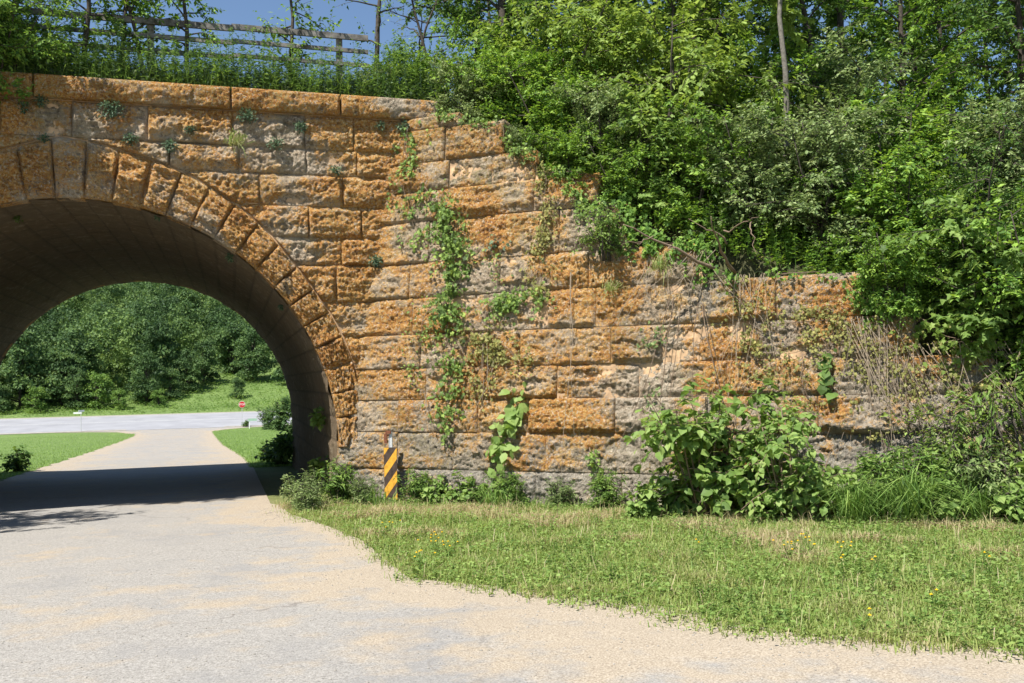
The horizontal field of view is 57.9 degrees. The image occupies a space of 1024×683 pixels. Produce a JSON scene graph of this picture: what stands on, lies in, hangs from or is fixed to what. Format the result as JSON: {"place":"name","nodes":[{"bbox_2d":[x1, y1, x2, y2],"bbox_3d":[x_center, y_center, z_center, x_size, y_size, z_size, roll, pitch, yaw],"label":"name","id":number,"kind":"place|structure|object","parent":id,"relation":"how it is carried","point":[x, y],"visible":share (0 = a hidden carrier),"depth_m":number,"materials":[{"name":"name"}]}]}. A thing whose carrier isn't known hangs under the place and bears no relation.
{"place":"outdoors","nodes":[
{"label":"outdoors","id":0,"kind":"place"},
{"bbox_2d":[0,428,292,478],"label":"roadside grass","id":1,"kind":"structure","parent":0,"point":[257,463],"depth_m":55.86,"materials":[{"name":"green plant"}]},
{"bbox_2d":[0,426,1023,682],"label":"road","id":2,"kind":"structure","parent":0,"point":[148,498],"depth_m":7.19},
{"bbox_2d":[0,294,1023,647],"bbox_3d":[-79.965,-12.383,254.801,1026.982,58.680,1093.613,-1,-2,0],"label":"ground","id":3,"kind":"structure","parent":0,"point":[270,480],"depth_m":83.00,"materials":[{"name":"green plant"}]},
{"bbox_2d":[0,328,53,408],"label":"broadleaf tree","id":4,"kind":"object","parent":3,"relation":"on","point":[15,370],"visible":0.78,"depth_m":127.30,"materials":[{"name":"green plant"}]},
{"bbox_2d":[39,345,89,405],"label":"broadleaf tree","id":5,"kind":"object","parent":3,"relation":"on","point":[62,358],"visible":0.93,"depth_m":129.25,"materials":[{"name":"green plant"}]},
{"bbox_2d":[61,367,95,407],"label":"broadleaf tree","id":6,"kind":"object","parent":3,"relation":"on","point":[78,402],"visible":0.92,"depth_m":128.39,"materials":[{"name":"green plant"}]},
{"bbox_2d":[78,369,117,408],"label":"broadleaf tree","id":7,"kind":"object","parent":3,"relation":"on","point":[102,379],"visible":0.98,"depth_m":128.79,"materials":[{"name":"green plant"}]},
{"bbox_2d":[0,282,273,396],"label":"hillside wood","id":8,"kind":"object","parent":3,"relation":"on","point":[140,321],"visible":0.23,"depth_m":154.93,"materials":[{"name":"green plant"}]},
{"bbox_2d":[122,350,163,402],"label":"broadleaf tree","id":9,"kind":"object","parent":3,"relation":"on","point":[138,380],"visible":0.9,"depth_m":132.78,"materials":[{"name":"green plant"}]},
{"bbox_2d":[0,370,289,416],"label":"rank growth","id":10,"kind":"object","parent":3,"relation":"on","point":[86,409],"visible":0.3,"depth_m":133.19,"materials":[{"name":"green plant"}]},
{"bbox_2d":[0,412,291,434],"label":"highway","id":11,"kind":"structure","parent":3,"relation":"on","point":[209,420],"depth_m":115.89,"materials":[{"name":"grey asphalt"}]},
{"bbox_2d":[172,348,207,391],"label":"broadleaf tree","id":12,"kind":"object","parent":3,"relation":"on","point":[191,370],"visible":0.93,"depth_m":140.39,"materials":[{"name":"green plant"}]},
{"bbox_2d":[189,337,221,384],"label":"broadleaf tree","id":13,"kind":"object","parent":3,"relation":"on","point":[205,353],"visible":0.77,"depth_m":145.99,"materials":[{"name":"green plant"}]},
{"bbox_2d":[211,321,248,373],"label":"broadleaf tree","id":14,"kind":"object","parent":3,"relation":"on","point":[231,332],"visible":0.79,"depth_m":154.27,"materials":[{"name":"green plant"}]},
{"bbox_2d":[230,327,277,379],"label":"broadleaf tree","id":15,"kind":"object","parent":3,"relation":"on","point":[255,360],"visible":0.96,"depth_m":149.17,"materials":[{"name":"green plant"}]},
{"bbox_2d":[0,71,526,488],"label":"stone arch bridge","id":16,"kind":"structure","parent":3,"relation":"on","point":[294,225],"depth_m":15.97,"materials":[{"name":"stone"}]},
{"bbox_2d":[316,456,360,503],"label":"weed clump","id":17,"kind":"object","parent":3,"relation":"on","point":[338,485],"visible":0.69,"depth_m":15.29,"materials":[{"name":"green plant"}]},
{"bbox_2d":[384,431,397,501],"bbox_3d":[-2.005,2.114,15.320,0.225,1.270,0.070,-2,-2,10],"label":"hazard marker","id":18,"kind":"object","parent":3,"relation":"on","point":[390,466],"visible":0.82,"depth_m":15.31,"materials":[{"name":"metal"}]},
{"bbox_2d":[442,470,490,504],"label":"weed clump","id":19,"kind":"object","parent":3,"relation":"on","point":[454,493],"visible":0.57,"depth_m":14.64,"materials":[{"name":"green plant"}]},
{"bbox_2d":[482,466,529,506],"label":"weed clump","id":20,"kind":"object","parent":3,"relation":"on","point":[506,486],"visible":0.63,"depth_m":14.36,"materials":[{"name":"green plant"}]},
{"bbox_2d":[583,468,628,510],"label":"weed clump","id":21,"kind":"object","parent":3,"relation":"on","point":[604,491],"visible":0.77,"depth_m":13.60,"materials":[{"name":"green plant"}]},
{"bbox_2d":[623,480,664,519],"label":"weed clump","id":22,"kind":"object","parent":3,"relation":"on","point":[641,505],"visible":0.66,"depth_m":12.47,"materials":[{"name":"green plant"}]},
{"bbox_2d":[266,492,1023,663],"bbox_3d":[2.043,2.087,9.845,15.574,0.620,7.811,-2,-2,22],"label":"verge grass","id":23,"kind":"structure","parent":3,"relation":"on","point":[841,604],"depth_m":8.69,"materials":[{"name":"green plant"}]},
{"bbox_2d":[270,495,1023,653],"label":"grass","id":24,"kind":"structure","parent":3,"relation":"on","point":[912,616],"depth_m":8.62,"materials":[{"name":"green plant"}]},
{"bbox_2d":[276,494,1023,644],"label":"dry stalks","id":25,"kind":"object","parent":3,"relation":"on","point":[699,549],"visible":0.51,"depth_m":9.97,"materials":[{"name":"beige plant"}]},
{"bbox_2d":[333,112,1023,507],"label":"retaining wall","id":26,"kind":"structure","parent":3,"relation":"on","point":[607,366],"depth_m":14.70,"materials":[{"name":"stone"}]},
{"bbox_2d":[386,117,485,282],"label":"wall creeper","id":27,"kind":"object","parent":26,"relation":"attached to","point":[416,198],"depth_m":16.05,"materials":[{"name":"green plant"}]},
{"bbox_2d":[417,314,471,446],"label":"wall creeper","id":28,"kind":"object","parent":26,"relation":"attached to","point":[456,366],"depth_m":15.26,"materials":[{"name":"green plant"}]},
{"bbox_2d":[422,190,476,343],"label":"wall creeper","id":29,"kind":"object","parent":26,"relation":"attached to","point":[443,309],"depth_m":15.51,"materials":[{"name":"green plant"}]},
{"bbox_2d":[431,311,547,411],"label":"wall creeper","id":30,"kind":"object","parent":26,"relation":"attached to","point":[494,343],"depth_m":15.09,"materials":[{"name":"green plant"}]},
{"bbox_2d":[484,381,528,486],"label":"wall creeper","id":31,"kind":"object","parent":26,"relation":"attached to","point":[512,416],"depth_m":14.76,"materials":[{"name":"green plant"}]},
{"bbox_2d":[477,274,556,325],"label":"wall creeper","id":32,"kind":"object","parent":26,"relation":"attached to","point":[499,307],"depth_m":15.06,"materials":[{"name":"green plant"}]},
{"bbox_2d":[519,160,567,301],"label":"wall creeper","id":33,"kind":"object","parent":26,"relation":"attached to","point":[544,235],"depth_m":15.04,"materials":[{"name":"green plant"}]},
{"bbox_2d":[569,199,648,261],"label":"leafy shrub","id":34,"kind":"object","parent":26,"relation":"attached to","point":[609,217],"visible":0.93,"depth_m":14.43,"materials":[{"name":"green plant"}]},
{"bbox_2d":[563,183,732,288],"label":"wall creeper","id":35,"kind":"object","parent":26,"relation":"attached to","point":[648,245],"depth_m":14.32,"materials":[{"name":"green plant"}]},
{"bbox_2d":[710,256,804,392],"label":"wall creeper","id":36,"kind":"object","parent":26,"relation":"attached to","point":[754,345],"depth_m":13.50,"materials":[{"name":"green plant"}]},
{"bbox_2d":[693,263,933,333],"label":"wall creeper","id":37,"kind":"object","parent":26,"relation":"attached to","point":[877,311],"depth_m":12.96,"materials":[{"name":"green plant"}]},
{"bbox_2d":[746,291,944,395],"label":"wall creeper","id":38,"kind":"object","parent":26,"relation":"attached to","point":[830,328],"depth_m":13.09,"materials":[{"name":"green plant"}]},
{"bbox_2d":[760,301,987,462],"bbox_3d":[4.902,0.680,12.807,2.970,2.550,0.385,-2,-2,25],"label":"wall creeper","id":39,"kind":"object","parent":26,"relation":"attached to","point":[845,343],"depth_m":12.78,"materials":[{"name":"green plant"}]},
{"bbox_2d":[815,316,955,463],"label":"dry vine","id":40,"kind":"object","parent":26,"relation":"attached to","point":[868,360],"visible":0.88,"depth_m":12.72,"materials":[{"name":"brown plant"}]},
{"bbox_2d":[880,314,1023,473],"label":"wall creeper","id":41,"kind":"object","parent":26,"relation":"attached to","point":[950,374],"depth_m":12.33,"materials":[{"name":"green plant"}]},
{"bbox_2d":[881,340,1023,473],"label":"dry vine","id":42,"kind":"object","parent":26,"relation":"attached to","point":[975,384],"visible":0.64,"depth_m":12.28,"materials":[{"name":"brown plant"}]},
{"bbox_2d":[883,289,1023,442],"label":"wall creeper","id":43,"kind":"object","parent":26,"relation":"attached to","point":[965,351],"depth_m":12.34,"materials":[{"name":"green plant"}]},
{"bbox_2d":[622,373,795,519],"bbox_3d":[2.557,1.678,12.623,2.043,2.488,2.254,-3,-3,37],"label":"leafy bush","id":44,"kind":"object","parent":3,"relation":"on","point":[701,481],"visible":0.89,"depth_m":12.33,"materials":[{"name":"green plant"}]},
{"bbox_2d":[728,394,856,523],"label":"leafy bush","id":45,"kind":"object","parent":3,"relation":"on","point":[768,450],"visible":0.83,"depth_m":11.91,"materials":[{"name":"green plant"}]},
{"bbox_2d":[740,470,946,523],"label":"grass clump","id":46,"kind":"object","parent":3,"relation":"on","point":[856,508],"visible":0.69,"depth_m":11.48,"materials":[{"name":"green plant"}]},
{"bbox_2d":[838,439,931,517],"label":"weed clump","id":47,"kind":"object","parent":3,"relation":"on","point":[882,466],"visible":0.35,"depth_m":11.95,"materials":[{"name":"green plant"}]},
{"bbox_2d":[814,449,1012,523],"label":"grass clump","id":48,"kind":"object","parent":3,"relation":"on","point":[904,511],"visible":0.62,"depth_m":11.22,"materials":[{"name":"green plant"}]},
{"bbox_2d":[884,435,974,516],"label":"weed clump","id":49,"kind":"object","parent":3,"relation":"on","point":[923,464],"visible":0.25,"depth_m":11.68,"materials":[{"name":"green plant"}]},
{"bbox_2d":[909,477,974,524],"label":"weed clump","id":50,"kind":"object","parent":3,"relation":"on","point":[944,511],"visible":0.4,"depth_m":11.14,"materials":[{"name":"green plant"}]},
{"bbox_2d":[876,391,1021,515],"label":"leafy bush","id":51,"kind":"object","parent":3,"relation":"on","point":[957,441],"visible":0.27,"depth_m":11.95,"materials":[{"name":"green plant"}]},
{"bbox_2d":[893,469,1023,523],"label":"grass clump","id":52,"kind":"object","parent":3,"relation":"on","point":[974,505],"visible":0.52,"depth_m":11.15,"materials":[{"name":"green plant"}]},
{"bbox_2d":[927,432,1023,518],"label":"weed clump","id":53,"kind":"object","parent":3,"relation":"on","point":[976,470],"visible":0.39,"depth_m":11.43,"materials":[{"name":"green plant"}]},
{"bbox_2d":[928,366,1023,477],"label":"fern leaved bush","id":54,"kind":"object","parent":3,"relation":"on","point":[975,399],"visible":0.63,"depth_m":11.68,"materials":[{"name":"green plant"}]},
{"bbox_2d":[988,476,1023,523],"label":"weed clump","id":55,"kind":"object","parent":3,"relation":"on","point":[1012,509],"visible":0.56,"depth_m":10.91,"materials":[{"name":"green plant"}]},
{"bbox_2d":[1,508,1023,682],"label":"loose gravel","id":56,"kind":"structure","parent":0,"point":[427,618],"depth_m":6.64,"materials":[{"name":"beige gravel"}]},
{"bbox_2d":[11,0,1023,154],"label":"sky","id":57,"kind":"structure","parent":0,"point":[237,11],"materials":[{"name":"blue"}]},
{"bbox_2d":[636,147,1023,393],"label":"embankment","id":58,"kind":"structure","parent":0,"point":[741,265],"depth_m":14.20,"materials":[{"name":"soil"}]},
{"bbox_2d":[0,0,86,102],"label":"leafy shrub","id":59,"kind":"object","parent":58,"relation":"on","point":[8,10],"visible":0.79,"depth_m":14.52,"materials":[{"name":"green plant"}]},
{"bbox_2d":[39,0,131,63],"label":"sapling","id":60,"kind":"object","parent":58,"relation":"on","point":[87,30],"visible":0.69,"depth_m":15.69,"materials":[{"name":"green plant"}]},
{"bbox_2d":[101,0,188,67],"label":"sapling","id":61,"kind":"object","parent":58,"relation":"on","point":[144,13],"visible":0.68,"depth_m":16.22,"materials":[{"name":"green plant"}]},
{"bbox_2d":[120,0,227,64],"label":"sapling","id":62,"kind":"object","parent":58,"relation":"on","point":[186,20],"visible":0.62,"depth_m":16.48,"materials":[{"name":"green plant"}]},
{"bbox_2d":[2,7,367,80],"bbox_3d":[-10.884,-4.743,14.964,17.085,1.900,0.160,-1,-2,-17],"label":"timber fence","id":63,"kind":"object","parent":58,"relation":"on","point":[150,22],"visible":0.45,"depth_m":16.68,"materials":[{"name":"wood"}]},
{"bbox_2d":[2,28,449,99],"bbox_3d":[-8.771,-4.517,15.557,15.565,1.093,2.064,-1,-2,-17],"label":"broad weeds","id":64,"kind":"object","parent":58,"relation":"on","point":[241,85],"visible":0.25,"depth_m":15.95,"materials":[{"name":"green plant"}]},
{"bbox_2d":[0,10,453,111],"bbox_3d":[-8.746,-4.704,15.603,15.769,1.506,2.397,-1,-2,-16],"label":"tall weeds","id":65,"kind":"object","parent":58,"relation":"on","point":[215,63],"visible":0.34,"depth_m":15.96,"materials":[{"name":"green plant"}]},
{"bbox_2d":[252,0,341,72],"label":"sapling","id":66,"kind":"object","parent":58,"relation":"on","point":[293,16],"visible":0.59,"depth_m":17.24,"materials":[{"name":"green plant"}]},
{"bbox_2d":[354,30,470,97],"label":"leafy shrub","id":67,"kind":"object","parent":58,"relation":"on","point":[423,65],"visible":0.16,"depth_m":17.36,"materials":[{"name":"green plant"}]},
{"bbox_2d":[422,52,510,124],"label":"leafy shrub","id":68,"kind":"object","parent":58,"relation":"on","point":[462,93],"visible":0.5,"depth_m":16.48,"materials":[{"name":"green plant"}]},
{"bbox_2d":[392,0,568,89],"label":"broadleaf tree","id":69,"kind":"object","parent":58,"relation":"on","point":[421,7],"visible":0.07,"depth_m":23.54,"materials":[{"name":"green plant"}]},
{"bbox_2d":[429,0,557,91],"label":"broadleaf tree","id":70,"kind":"object","parent":58,"relation":"on","point":[500,7],"visible":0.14,"depth_m":19.02,"materials":[{"name":"green plant"}]},
{"bbox_2d":[438,12,565,88],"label":"leafy shrub","id":71,"kind":"object","parent":58,"relation":"on","point":[498,29],"visible":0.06,"depth_m":18.82,"materials":[{"name":"green plant"}]},
{"bbox_2d":[425,25,581,138],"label":"leafy shrub","id":72,"kind":"object","parent":58,"relation":"on","point":[513,96],"visible":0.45,"depth_m":16.56,"materials":[{"name":"green plant"}]},
{"bbox_2d":[469,38,618,170],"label":"leafy shrub","id":73,"kind":"object","parent":58,"relation":"on","point":[536,117],"visible":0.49,"depth_m":16.05,"materials":[{"name":"green plant"}]},
{"bbox_2d":[459,0,654,132],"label":"leafy shrub","id":74,"kind":"object","parent":58,"relation":"on","point":[546,32],"visible":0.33,"depth_m":16.84,"materials":[{"name":"green plant"}]},
{"bbox_2d":[519,113,605,194],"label":"leafy shrub","id":75,"kind":"object","parent":58,"relation":"on","point":[560,141],"visible":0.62,"depth_m":15.20,"materials":[{"name":"green plant"}]},
{"bbox_2d":[544,70,669,186],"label":"leafy shrub","id":76,"kind":"object","parent":58,"relation":"on","point":[606,105],"visible":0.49,"depth_m":15.29,"materials":[{"name":"green plant"}]},
{"bbox_2d":[563,122,670,217],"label":"leafy shrub","id":77,"kind":"object","parent":58,"relation":"on","point":[633,180],"visible":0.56,"depth_m":14.78,"materials":[{"name":"green plant"}]},
{"bbox_2d":[540,0,701,141],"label":"leafy shrub","id":78,"kind":"object","parent":58,"relation":"on","point":[604,66],"visible":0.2,"depth_m":16.60,"materials":[{"name":"green plant"}]},
{"bbox_2d":[578,84,706,224],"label":"leafy shrub","id":79,"kind":"object","parent":58,"relation":"on","point":[664,135],"visible":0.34,"depth_m":14.75,"materials":[{"name":"green plant"}]},
{"bbox_2d":[595,0,728,138],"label":"broadleaf tree","id":80,"kind":"object","parent":58,"relation":"on","point":[673,6],"visible":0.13,"depth_m":17.45,"materials":[{"name":"green plant"}]},
{"bbox_2d":[621,89,760,241],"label":"leafy shrub","id":81,"kind":"object","parent":58,"relation":"on","point":[692,142],"visible":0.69,"depth_m":14.53,"materials":[{"name":"green plant"}]},
{"bbox_2d":[568,0,844,207],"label":"leafy shrub","id":82,"kind":"object","parent":58,"relation":"on","point":[702,77],"visible":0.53,"depth_m":15.75,"materials":[{"name":"green plant"}]},
{"bbox_2d":[642,0,806,135],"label":"broadleaf tree","id":83,"kind":"object","parent":58,"relation":"on","point":[719,6],"visible":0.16,"depth_m":17.99,"materials":[{"name":"green plant"}]},
{"bbox_2d":[438,99,1023,355],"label":"undergrowth","id":84,"kind":"object","parent":58,"relation":"on","point":[787,230],"visible":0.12,"depth_m":14.13,"materials":[{"name":"green plant"}]},
{"bbox_2d":[661,98,843,264],"bbox_3d":[3.768,-2.391,14.737,2.857,2.708,2.356,-2,-2,9],"label":"leafy shrub","id":85,"kind":"object","parent":58,"relation":"on","point":[739,177],"visible":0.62,"depth_m":14.27,"materials":[{"name":"green plant"}]},
{"bbox_2d":[676,28,863,187],"bbox_3d":[4.748,-3.824,16.819,3.564,3.618,3.024,1,-3,-45],"label":"leafy shrub","id":86,"kind":"object","parent":58,"relation":"on","point":[749,92],"visible":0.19,"depth_m":16.45,"materials":[{"name":"green plant"}]},
{"bbox_2d":[725,0,814,184],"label":"broadleaf tree","id":87,"kind":"object","parent":58,"relation":"on","point":[783,17],"visible":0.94,"depth_m":16.01,"materials":[{"name":"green plant"}]},
{"bbox_2d":[720,0,877,116],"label":"broadleaf tree","id":88,"kind":"object","parent":58,"relation":"on","point":[804,28],"visible":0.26,"depth_m":18.41,"materials":[{"name":"green plant"}]},
{"bbox_2d":[719,89,914,276],"bbox_3d":[4.753,-2.186,14.270,2.765,3.265,3.004,-2,-2,23],"label":"leafy shrub","id":89,"kind":"object","parent":58,"relation":"on","point":[843,140],"visible":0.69,"depth_m":14.02,"materials":[{"name":"green plant"}]},
{"bbox_2d":[763,0,898,148],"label":"broadleaf tree","id":90,"kind":"object","parent":58,"relation":"on","point":[837,17],"visible":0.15,"depth_m":21.65,"materials":[{"name":"green plant"}]},
{"bbox_2d":[732,17,937,210],"bbox_3d":[5.495,-3.479,16.240,3.062,3.521,3.714,1,-3,-37],"label":"leafy shrub","id":91,"kind":"object","parent":58,"relation":"on","point":[842,80],"visible":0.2,"depth_m":15.87,"materials":[{"name":"green plant"}]},
{"bbox_2d":[807,211,957,326],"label":"leafy shrub","id":92,"kind":"object","parent":58,"relation":"on","point":[906,270],"visible":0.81,"depth_m":12.81,"materials":[{"name":"green plant"}]},
{"bbox_2d":[772,128,1000,295],"bbox_3d":[5.641,-1.775,13.960,2.966,2.816,2.188,-3,-3,42],"label":"leafy shrub","id":93,"kind":"object","parent":58,"relation":"on","point":[900,213],"visible":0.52,"depth_m":13.59,"materials":[{"name":"green plant"}]},
{"bbox_2d":[831,0,985,170],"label":"broadleaf tree","id":94,"kind":"object","parent":58,"relation":"on","point":[883,28],"visible":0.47,"depth_m":17.49,"materials":[{"name":"green plant"}]},
{"bbox_2d":[851,0,983,140],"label":"broadleaf tree","id":95,"kind":"object","parent":58,"relation":"on","point":[927,42],"visible":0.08,"depth_m":24.68,"materials":[{"name":"green plant"}]},
{"bbox_2d":[828,50,1011,242],"bbox_3d":[6.753,-3.056,15.509,3.041,3.499,3.433,-3,-3,32],"label":"leafy shrub","id":96,"kind":"object","parent":58,"relation":"on","point":[925,127],"visible":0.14,"depth_m":15.25,"materials":[{"name":"green plant"}]},
{"bbox_2d":[882,0,1014,154],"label":"broadleaf tree","id":97,"kind":"object","parent":58,"relation":"on","point":[958,89],"visible":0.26,"depth_m":22.90,"materials":[{"name":"green plant"}]},
{"bbox_2d":[880,189,1023,381],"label":"leafy shrub","id":98,"kind":"object","parent":58,"relation":"on","point":[1009,261],"visible":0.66,"depth_m":12.40,"materials":[{"name":"green plant"}]},
{"bbox_2d":[886,97,1023,321],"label":"leafy shrub","id":99,"kind":"object","parent":58,"relation":"on","point":[975,185],"visible":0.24,"depth_m":13.12,"materials":[{"name":"green plant"}]},
{"bbox_2d":[895,73,1023,276],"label":"leafy shrub","id":100,"kind":"object","parent":58,"relation":"on","point":[1015,168],"visible":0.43,"depth_m":14.46,"materials":[{"name":"green plant"}]},
{"bbox_2d":[919,184,1023,371],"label":"leafy shrub","id":101,"kind":"object","parent":58,"relation":"on","point":[1017,289],"visible":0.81,"depth_m":12.02,"materials":[{"name":"green plant"}]},
{"bbox_2d":[933,0,1023,201],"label":"broadleaf tree","id":102,"kind":"object","parent":58,"relation":"on","point":[992,20],"visible":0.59,"depth_m":16.25,"materials":[{"name":"green plant"}]},
{"bbox_2d":[952,0,1023,158],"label":"broadleaf tree","id":103,"kind":"object","parent":58,"relation":"on","point":[1007,93],"visible":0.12,"depth_m":24.36,"materials":[{"name":"green plant"}]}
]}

